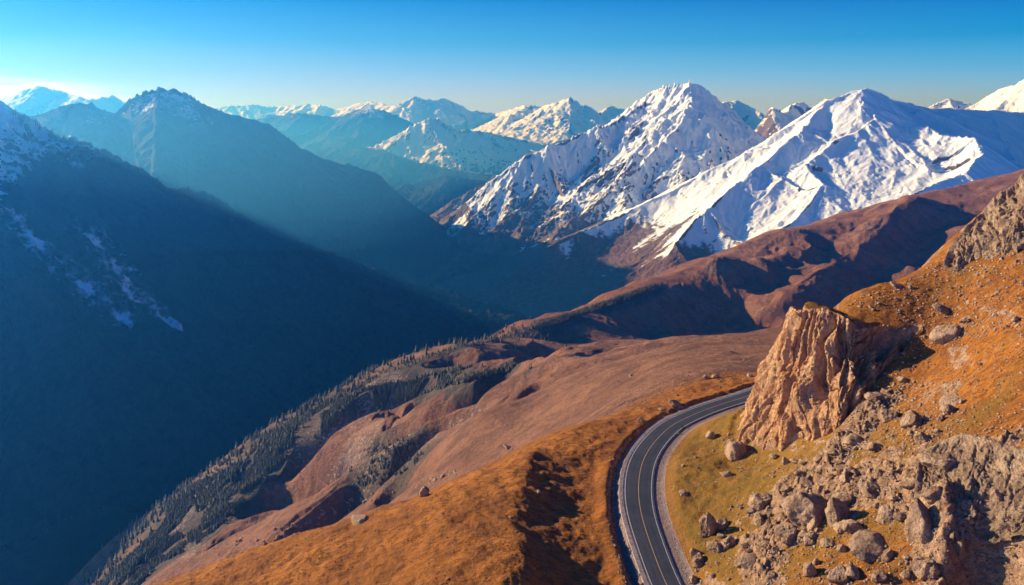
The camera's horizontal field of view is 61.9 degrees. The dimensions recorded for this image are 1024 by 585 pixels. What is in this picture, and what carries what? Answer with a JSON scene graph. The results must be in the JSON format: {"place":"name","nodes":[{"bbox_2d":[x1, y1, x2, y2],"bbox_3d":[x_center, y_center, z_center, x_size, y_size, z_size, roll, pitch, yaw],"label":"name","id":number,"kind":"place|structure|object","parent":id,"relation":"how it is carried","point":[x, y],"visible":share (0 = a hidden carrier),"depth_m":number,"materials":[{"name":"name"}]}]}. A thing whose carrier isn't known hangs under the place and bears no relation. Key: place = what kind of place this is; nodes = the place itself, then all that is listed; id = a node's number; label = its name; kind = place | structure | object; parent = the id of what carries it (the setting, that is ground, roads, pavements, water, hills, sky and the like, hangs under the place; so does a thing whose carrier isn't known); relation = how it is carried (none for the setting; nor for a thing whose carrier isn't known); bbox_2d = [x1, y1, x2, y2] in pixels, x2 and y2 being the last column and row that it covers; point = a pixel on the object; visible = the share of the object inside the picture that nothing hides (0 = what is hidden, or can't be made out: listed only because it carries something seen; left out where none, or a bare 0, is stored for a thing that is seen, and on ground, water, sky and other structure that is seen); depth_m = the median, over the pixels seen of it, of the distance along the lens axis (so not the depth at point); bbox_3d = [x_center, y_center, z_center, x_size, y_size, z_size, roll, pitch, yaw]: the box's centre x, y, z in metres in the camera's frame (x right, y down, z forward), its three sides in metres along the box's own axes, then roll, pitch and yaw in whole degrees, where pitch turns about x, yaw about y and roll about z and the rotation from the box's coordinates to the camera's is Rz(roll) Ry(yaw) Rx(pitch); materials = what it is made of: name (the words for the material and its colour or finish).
{"place":"outdoors","nodes":[
{"label":"outdoors","id":0,"kind":"place"},
{"bbox_2d":[0,85,125,115],"bbox_3d":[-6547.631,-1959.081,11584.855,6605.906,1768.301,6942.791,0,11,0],"label":"mountain","id":1,"kind":"structure","parent":0,"point":[36,100],"depth_m":12383.11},
{"bbox_2d":[0,505,139,584],"bbox_3d":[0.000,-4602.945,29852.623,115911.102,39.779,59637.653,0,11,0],"label":"valley floor","id":2,"kind":"structure","parent":0,"point":[63,551],"depth_m":2464.15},
{"bbox_2d":[29,86,470,283],"bbox_3d":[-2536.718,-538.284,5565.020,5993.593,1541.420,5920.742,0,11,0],"label":"mountain","id":3,"kind":"structure","parent":0,"point":[264,174],"depth_m":4948.30,"materials":[{"name":"stone"}]},
{"bbox_2d":[0,101,527,550],"bbox_3d":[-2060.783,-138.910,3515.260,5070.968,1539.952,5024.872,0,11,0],"label":"mountain","id":4,"kind":"structure","parent":0,"point":[159,340],"depth_m":2261.44,"materials":[{"name":"stone"}]},
{"bbox_2d":[257,106,413,151],"bbox_3d":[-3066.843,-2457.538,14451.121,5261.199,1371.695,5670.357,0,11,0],"label":"mountain","id":5,"kind":"structure","parent":0,"point":[368,127],"depth_m":13843.72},
{"bbox_2d":[312,148,498,215],"bbox_3d":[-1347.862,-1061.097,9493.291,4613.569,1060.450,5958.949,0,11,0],"label":"mountain","id":6,"kind":"structure","parent":0,"point":[429,189],"depth_m":9336.46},
{"bbox_2d":[215,96,624,146],"bbox_3d":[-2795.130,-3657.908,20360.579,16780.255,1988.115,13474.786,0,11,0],"label":"mountain","id":7,"kind":"structure","parent":0,"point":[556,122],"depth_m":18230.10,"materials":[{"name":"snow"}]},
{"bbox_2d":[366,117,544,174],"bbox_3d":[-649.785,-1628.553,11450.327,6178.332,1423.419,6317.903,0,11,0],"label":"mountain","id":8,"kind":"structure","parent":0,"point":[436,142],"depth_m":10712.93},
{"bbox_2d":[0,0,1023,114],"label":"sky","id":9,"kind":"structure","parent":0,"point":[494,56],"materials":[{"name":"blue"}]},
{"bbox_2d":[67,169,1023,584],"bbox_3d":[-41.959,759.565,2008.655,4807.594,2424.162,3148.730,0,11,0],"label":"brown hills","id":10,"kind":"structure","parent":0,"point":[895,239],"depth_m":1051.77,"materials":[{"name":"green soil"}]},
{"bbox_2d":[65,283,660,584],"bbox_3d":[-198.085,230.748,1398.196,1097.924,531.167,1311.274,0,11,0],"label":"forest","id":11,"kind":"object","parent":10,"relation":"on","point":[183,501],"visible":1,"depth_m":1075.16,"materials":[{"name":"plant"}]},
{"bbox_2d":[247,186,989,527],"bbox_3d":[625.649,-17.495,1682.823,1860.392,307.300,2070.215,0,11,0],"label":"moor scrub","id":12,"kind":"object","parent":10,"relation":"on","point":[499,404],"visible":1,"depth_m":868.03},
{"bbox_2d":[155,213,1023,584],"bbox_3d":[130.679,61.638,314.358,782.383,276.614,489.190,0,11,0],"label":"hillside","id":13,"kind":"structure","parent":0,"point":[461,503],"depth_m":233.85,"materials":[{"name":"orange plant"}]},
{"bbox_2d":[351,514,368,524],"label":"boulder","id":14,"kind":"object","parent":13,"relation":"on","point":[358,519],"visible":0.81,"depth_m":264.39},
{"bbox_2d":[419,485,429,496],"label":"boulder","id":15,"kind":"object","parent":13,"relation":"on","point":[424,490],"visible":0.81,"depth_m":264.10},
{"bbox_2d":[152,249,1023,584],"bbox_3d":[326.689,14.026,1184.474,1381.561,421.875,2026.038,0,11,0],"label":"dry scrub","id":16,"kind":"object","parent":13,"relation":"on","point":[676,481],"visible":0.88,"depth_m":230.02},
{"bbox_2d":[202,248,1023,584],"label":"scattered stones","id":17,"kind":"object","parent":13,"relation":"on","point":[902,386],"visible":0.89,"depth_m":217.66,"materials":[{"name":"stone"}]},
{"bbox_2d":[637,417,645,422],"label":"boulder","id":18,"kind":"object","parent":13,"relation":"on","point":[641,420],"visible":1,"depth_m":306.03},
{"bbox_2d":[668,399,684,409],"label":"boulder","id":19,"kind":"object","parent":13,"relation":"on","point":[676,404],"visible":0.91,"depth_m":321.12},
{"bbox_2d":[679,489,687,495],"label":"boulder","id":20,"kind":"object","parent":13,"relation":"on","point":[682,492],"visible":1,"depth_m":246.11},
{"bbox_2d":[689,575,697,583],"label":"stone","id":21,"kind":"object","parent":13,"relation":"on","point":[693,579],"visible":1,"depth_m":207.21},
{"bbox_2d":[690,548,699,557],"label":"boulder","id":22,"kind":"object","parent":13,"relation":"on","point":[693,552],"visible":0.61,"depth_m":216.49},
{"bbox_2d":[691,558,702,568],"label":"stone","id":23,"kind":"object","parent":13,"relation":"on","point":[697,563],"visible":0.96,"depth_m":211.35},
{"bbox_2d":[692,552,703,561],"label":"stone","id":24,"kind":"object","parent":13,"relation":"on","point":[698,555],"visible":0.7,"depth_m":213.21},
{"bbox_2d":[698,532,707,537],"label":"stone","id":25,"kind":"object","parent":13,"relation":"on","point":[701,534],"visible":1,"depth_m":223.40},
{"bbox_2d":[699,512,716,535],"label":"boulder","id":26,"kind":"object","parent":13,"relation":"on","point":[707,523],"visible":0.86,"depth_m":222.72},
{"bbox_2d":[705,430,714,438],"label":"boulder","id":27,"kind":"object","parent":13,"relation":"on","point":[710,434],"visible":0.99,"depth_m":280.85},
{"bbox_2d":[706,541,722,552],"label":"boulder","id":28,"kind":"object","parent":13,"relation":"on","point":[714,547],"visible":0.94,"depth_m":213.84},
{"bbox_2d":[717,533,725,538],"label":"stone","id":29,"kind":"object","parent":13,"relation":"on","point":[719,536],"visible":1,"depth_m":219.65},
{"bbox_2d":[716,518,728,529],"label":"boulder","id":30,"kind":"object","parent":13,"relation":"on","point":[723,523],"visible":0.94,"depth_m":224.20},
{"bbox_2d":[719,471,731,476],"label":"boulder","id":31,"kind":"object","parent":13,"relation":"on","point":[726,474],"visible":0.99,"depth_m":249.33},
{"bbox_2d":[720,535,735,550],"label":"boulder","id":32,"kind":"object","parent":13,"relation":"on","point":[728,542],"visible":0.86,"depth_m":213.19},
{"bbox_2d":[724,438,746,461],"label":"boulder","id":33,"kind":"object","parent":13,"relation":"on","point":[734,450],"visible":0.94,"depth_m":262.03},
{"bbox_2d":[734,561,741,567],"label":"stone","id":34,"kind":"object","parent":13,"relation":"on","point":[737,564],"visible":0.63,"depth_m":201.46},
{"bbox_2d":[738,553,757,569],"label":"boulder","id":35,"kind":"object","parent":13,"relation":"on","point":[747,561],"visible":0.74,"depth_m":198.29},
{"bbox_2d":[745,508,754,513],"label":"stone","id":36,"kind":"object","parent":13,"relation":"on","point":[749,511],"visible":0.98,"depth_m":221.86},
{"bbox_2d":[754,512,764,526],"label":"stone","id":37,"kind":"object","parent":13,"relation":"on","point":[759,520],"visible":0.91,"depth_m":214.65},
{"bbox_2d":[748,493,771,510],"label":"boulder","id":38,"kind":"object","parent":13,"relation":"on","point":[758,501],"visible":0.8,"depth_m":221.57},
{"bbox_2d":[756,539,768,546],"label":"stone","id":39,"kind":"object","parent":13,"relation":"on","point":[761,542],"visible":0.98,"depth_m":202.63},
{"bbox_2d":[767,570,774,577],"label":"stone","id":40,"kind":"object","parent":13,"relation":"on","point":[771,574],"visible":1,"depth_m":188.59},
{"bbox_2d":[769,453,779,458],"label":"boulder","id":41,"kind":"object","parent":13,"relation":"on","point":[773,456],"visible":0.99,"depth_m":248.22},
{"bbox_2d":[771,545,779,553],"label":"boulder","id":42,"kind":"object","parent":13,"relation":"on","point":[775,549],"visible":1,"depth_m":195.57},
{"bbox_2d":[774,521,796,540],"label":"boulder","id":43,"kind":"object","parent":13,"relation":"on","point":[781,529],"visible":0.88,"depth_m":198.62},
{"bbox_2d":[781,457,789,464],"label":"boulder","id":44,"kind":"object","parent":13,"relation":"on","point":[784,461],"visible":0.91,"depth_m":238.19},
{"bbox_2d":[781,485,790,491],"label":"stone","id":45,"kind":"object","parent":13,"relation":"on","point":[784,488],"visible":1,"depth_m":219.51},
{"bbox_2d":[781,536,791,544],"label":"stone","id":46,"kind":"object","parent":13,"relation":"on","point":[786,540],"visible":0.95,"depth_m":196.25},
{"bbox_2d":[783,532,794,538],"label":"stone","id":47,"kind":"object","parent":13,"relation":"on","point":[789,535],"visible":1,"depth_m":196.89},
{"bbox_2d":[790,458,798,463],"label":"stone","id":48,"kind":"object","parent":13,"relation":"on","point":[793,461],"visible":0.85,"depth_m":234.29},
{"bbox_2d":[779,491,827,529],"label":"boulder","id":49,"kind":"object","parent":13,"relation":"on","point":[801,509],"visible":0.73,"depth_m":200.22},
{"bbox_2d":[798,530,809,537],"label":"stone","id":50,"kind":"object","parent":13,"relation":"on","point":[802,533],"visible":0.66,"depth_m":194.75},
{"bbox_2d":[799,477,813,486],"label":"stone","id":51,"kind":"object","parent":13,"relation":"on","point":[804,481],"visible":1,"depth_m":217.54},
{"bbox_2d":[803,535,814,545],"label":"stone","id":52,"kind":"object","parent":13,"relation":"on","point":[808,541],"visible":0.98,"depth_m":192.01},
{"bbox_2d":[803,561,816,576],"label":"boulder","id":53,"kind":"object","parent":13,"relation":"on","point":[809,569],"visible":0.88,"depth_m":180.80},
{"bbox_2d":[806,530,816,540],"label":"boulder","id":54,"kind":"object","parent":13,"relation":"on","point":[811,534],"visible":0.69,"depth_m":193.38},
{"bbox_2d":[807,518,818,530],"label":"stone","id":55,"kind":"object","parent":13,"relation":"on","point":[812,524],"visible":0.83,"depth_m":197.49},
{"bbox_2d":[812,557,819,565],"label":"stone","id":56,"kind":"object","parent":13,"relation":"on","point":[816,561],"visible":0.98,"depth_m":184.01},
{"bbox_2d":[814,528,822,532],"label":"stone","id":57,"kind":"object","parent":13,"relation":"on","point":[817,530],"visible":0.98,"depth_m":195.49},
{"bbox_2d":[820,538,835,547],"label":"boulder","id":58,"kind":"object","parent":13,"relation":"on","point":[826,542],"visible":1,"depth_m":187.32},
{"bbox_2d":[737,306,922,451],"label":"cliff","id":59,"kind":"structure","parent":13,"relation":"on","point":[817,377],"depth_m":249.45,"materials":[{"name":"stone"}]},
{"bbox_2d":[823,448,836,454],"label":"stone","id":60,"kind":"object","parent":13,"relation":"on","point":[830,451],"visible":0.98,"depth_m":220.14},
{"bbox_2d":[825,497,850,527],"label":"boulder","id":61,"kind":"object","parent":13,"relation":"on","point":[837,510],"visible":0.67,"depth_m":192.56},
{"bbox_2d":[827,565,849,583],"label":"boulder","id":62,"kind":"object","parent":13,"relation":"on","point":[837,574],"visible":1,"depth_m":175.39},
{"bbox_2d":[833,522,843,533],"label":"stone","id":63,"kind":"object","parent":13,"relation":"on","point":[837,530],"visible":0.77,"depth_m":189.26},
{"bbox_2d":[834,464,847,472],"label":"boulder","id":64,"kind":"object","parent":13,"relation":"on","point":[839,468],"visible":0.62,"depth_m":211.19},
{"bbox_2d":[836,544,846,552],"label":"stone","id":65,"kind":"object","parent":13,"relation":"on","point":[841,548],"visible":1,"depth_m":182.99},
{"bbox_2d":[831,491,853,505],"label":"boulder","id":66,"kind":"object","parent":13,"relation":"on","point":[847,498],"visible":0.62,"depth_m":198.20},
{"bbox_2d":[839,474,853,482],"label":"boulder","id":67,"kind":"object","parent":13,"relation":"on","point":[843,478],"visible":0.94,"depth_m":204.91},
{"bbox_2d":[843,466,853,474],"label":"stone","id":68,"kind":"object","parent":13,"relation":"on","point":[847,470],"visible":0.97,"depth_m":207.01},
{"bbox_2d":[837,519,863,532],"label":"boulder","id":69,"kind":"object","parent":13,"relation":"on","point":[851,526],"visible":0.85,"depth_m":186.42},
{"bbox_2d":[843,563,859,579],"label":"boulder","id":70,"kind":"object","parent":13,"relation":"on","point":[852,572],"visible":0.91,"depth_m":174.48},
{"bbox_2d":[843,433,861,445],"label":"boulder","id":71,"kind":"object","parent":13,"relation":"on","point":[852,439],"visible":0.88,"depth_m":218.93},
{"bbox_2d":[846,529,884,562],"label":"boulder","id":72,"kind":"object","parent":13,"relation":"on","point":[860,543],"visible":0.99,"depth_m":178.53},
{"bbox_2d":[857,480,880,498],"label":"boulder","id":73,"kind":"object","parent":13,"relation":"on","point":[868,488],"visible":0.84,"depth_m":194.87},
{"bbox_2d":[864,392,883,404],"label":"boulder","id":74,"kind":"object","parent":13,"relation":"on","point":[872,397],"visible":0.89,"depth_m":231.68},
{"bbox_2d":[867,442,880,451],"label":"boulder","id":75,"kind":"object","parent":13,"relation":"on","point":[871,446],"visible":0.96,"depth_m":210.91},
{"bbox_2d":[871,574,879,582],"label":"stone","id":76,"kind":"object","parent":13,"relation":"on","point":[875,577],"visible":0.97,"depth_m":170.44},
{"bbox_2d":[872,570,886,581],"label":"stone","id":77,"kind":"object","parent":13,"relation":"on","point":[882,575],"visible":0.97,"depth_m":170.39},
{"bbox_2d":[875,504,892,525],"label":"boulder","id":78,"kind":"object","parent":13,"relation":"on","point":[884,517],"visible":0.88,"depth_m":183.76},
{"bbox_2d":[877,408,897,422],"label":"boulder","id":79,"kind":"object","parent":13,"relation":"on","point":[885,415],"visible":0.95,"depth_m":219.69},
{"bbox_2d":[881,548,893,561],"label":"stone","id":80,"kind":"object","parent":13,"relation":"on","point":[887,554],"visible":1,"depth_m":174.84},
{"bbox_2d":[887,494,897,500],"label":"stone","id":81,"kind":"object","parent":13,"relation":"on","point":[892,497],"visible":1,"depth_m":187.63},
{"bbox_2d":[890,281,902,288],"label":"boulder","id":82,"kind":"object","parent":13,"relation":"on","point":[895,285],"visible":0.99,"depth_m":261.86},
{"bbox_2d":[893,511,906,521],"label":"stone","id":83,"kind":"object","parent":13,"relation":"on","point":[900,516],"visible":0.99,"depth_m":180.97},
{"bbox_2d":[897,376,907,382],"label":"boulder","id":84,"kind":"object","parent":13,"relation":"on","point":[900,379],"visible":1,"depth_m":234.57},
{"bbox_2d":[899,570,910,579],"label":"stone","id":85,"kind":"object","parent":13,"relation":"on","point":[905,574],"visible":1,"depth_m":169.28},
{"bbox_2d":[902,554,909,559],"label":"stone","id":86,"kind":"object","parent":13,"relation":"on","point":[905,557],"visible":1,"depth_m":171.99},
{"bbox_2d":[898,477,915,487],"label":"boulder","id":87,"kind":"object","parent":13,"relation":"on","point":[907,482],"visible":0.73,"depth_m":187.95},
{"bbox_2d":[900,410,922,428],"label":"boulder","id":88,"kind":"object","parent":13,"relation":"on","point":[911,418],"visible":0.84,"depth_m":208.54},
{"bbox_2d":[904,497,933,543],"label":"boulder","id":89,"kind":"object","parent":13,"relation":"on","point":[918,528],"visible":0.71,"depth_m":173.15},
{"bbox_2d":[913,432,929,443],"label":"boulder","id":90,"kind":"object","parent":13,"relation":"on","point":[921,437],"visible":0.96,"depth_m":200.20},
{"bbox_2d":[911,556,935,580],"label":"boulder","id":91,"kind":"object","parent":13,"relation":"on","point":[920,565],"visible":0.85,"depth_m":167.01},
{"bbox_2d":[922,414,931,420],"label":"boulder","id":92,"kind":"object","parent":13,"relation":"on","point":[926,417],"visible":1,"depth_m":207.98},
{"bbox_2d":[924,536,930,543],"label":"stone","id":93,"kind":"object","parent":13,"relation":"on","point":[926,539],"visible":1,"depth_m":170.65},
{"bbox_2d":[920,486,941,503],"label":"boulder","id":94,"kind":"object","parent":13,"relation":"on","point":[930,495],"visible":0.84,"depth_m":175.04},
{"bbox_2d":[929,563,939,574],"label":"stone","id":95,"kind":"object","parent":13,"relation":"on","point":[934,569],"visible":1,"depth_m":165.23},
{"bbox_2d":[932,303,948,314],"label":"boulder","id":96,"kind":"object","parent":13,"relation":"on","point":[940,308],"visible":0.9,"depth_m":246.88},
{"bbox_2d":[936,414,944,421],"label":"boulder","id":97,"kind":"object","parent":13,"relation":"on","point":[940,417],"visible":1,"depth_m":203.11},
{"bbox_2d":[929,324,961,344],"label":"boulder","id":98,"kind":"object","parent":13,"relation":"on","point":[943,334],"visible":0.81,"depth_m":237.87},
{"bbox_2d":[939,404,954,414],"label":"boulder","id":99,"kind":"object","parent":13,"relation":"on","point":[948,409],"visible":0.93,"depth_m":204.03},
{"bbox_2d":[938,393,958,406],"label":"boulder","id":100,"kind":"object","parent":13,"relation":"on","point":[950,399],"visible":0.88,"depth_m":208.75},
{"bbox_2d":[954,539,964,559],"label":"boulder","id":101,"kind":"object","parent":13,"relation":"on","point":[959,546],"visible":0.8,"depth_m":167.32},
{"bbox_2d":[959,319,971,322],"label":"boulder","id":102,"kind":"object","parent":13,"relation":"on","point":[964,320],"visible":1,"depth_m":236.97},
{"bbox_2d":[914,432,1023,544],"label":"rock ledge","id":103,"kind":"object","parent":13,"relation":"on","point":[977,482],"visible":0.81,"depth_m":174.30,"materials":[{"name":"stone"}]},
{"bbox_2d":[917,451,958,471],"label":"boulder","id":104,"kind":"object","parent":103,"relation":"on","point":[939,461],"visible":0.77,"depth_m":185.55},
{"bbox_2d":[975,555,985,561],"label":"stone","id":105,"kind":"object","parent":13,"relation":"on","point":[978,558],"visible":1,"depth_m":166.89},
{"bbox_2d":[977,550,985,555],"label":"stone","id":106,"kind":"object","parent":13,"relation":"on","point":[980,552],"visible":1,"depth_m":167.34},
{"bbox_2d":[943,173,1023,272],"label":"rock outcrop","id":107,"kind":"object","parent":13,"relation":"on","point":[996,226],"visible":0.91,"depth_m":262.48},
{"bbox_2d":[990,489,1003,500],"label":"boulder","id":108,"kind":"object","parent":13,"relation":"on","point":[996,495],"visible":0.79,"depth_m":170.46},
{"bbox_2d":[1011,316,1019,322],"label":"boulder","id":109,"kind":"object","parent":13,"relation":"on","point":[1014,319],"visible":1,"depth_m":221.02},
{"bbox_2d":[422,79,765,284],"bbox_3d":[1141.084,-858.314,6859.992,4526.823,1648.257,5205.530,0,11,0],"label":"mountain","id":110,"kind":"structure","parent":0,"point":[652,144],"depth_m":5970.17,"materials":[{"name":"snow"}]},
{"bbox_2d":[619,386,753,584],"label":"road shoulder","id":111,"kind":"object","parent":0,"point":[633,549],"visible":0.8,"depth_m":248.87},
{"bbox_2d":[623,389,751,584],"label":"road","id":112,"kind":"structure","parent":0,"point":[633,479],"depth_m":254.97,"materials":[{"name":"asphalt"}]},
{"bbox_2d":[625,390,748,584],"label":"road markings","id":113,"kind":"object","parent":112,"relation":"on","point":[625,485],"visible":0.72,"depth_m":257.32,"materials":[{"name":"white paint"}]},
{"bbox_2d":[638,396,746,584],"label":"road markings","id":114,"kind":"object","parent":112,"relation":"on","point":[638,490],"visible":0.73,"depth_m":253.38,"materials":[{"name":"yellow paint"}]},
{"bbox_2d":[651,402,743,584],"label":"road markings","id":115,"kind":"object","parent":112,"relation":"on","point":[651,493],"visible":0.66,"depth_m":251.86,"materials":[{"name":"white paint"}]},
{"bbox_2d":[432,88,1023,319],"bbox_3d":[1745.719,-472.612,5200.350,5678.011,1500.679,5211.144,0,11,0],"label":"mountain","id":116,"kind":"structure","parent":0,"point":[857,149],"depth_m":4426.65,"materials":[{"name":"snow"}]},
{"bbox_2d":[722,100,764,129],"bbox_3d":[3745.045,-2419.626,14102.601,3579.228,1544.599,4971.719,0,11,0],"label":"mountain","id":117,"kind":"structure","parent":0,"point":[751,117],"depth_m":14388.73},
{"bbox_2d":[754,99,827,138],"bbox_3d":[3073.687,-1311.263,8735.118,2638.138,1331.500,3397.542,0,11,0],"label":"mountain","id":118,"kind":"structure","parent":0,"point":[773,121],"depth_m":8773.57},
{"bbox_2d":[929,80,1023,111],"bbox_3d":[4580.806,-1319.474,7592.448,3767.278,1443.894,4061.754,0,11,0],"label":"mountain","id":119,"kind":"structure","parent":0,"point":[1009,98],"depth_m":8042.37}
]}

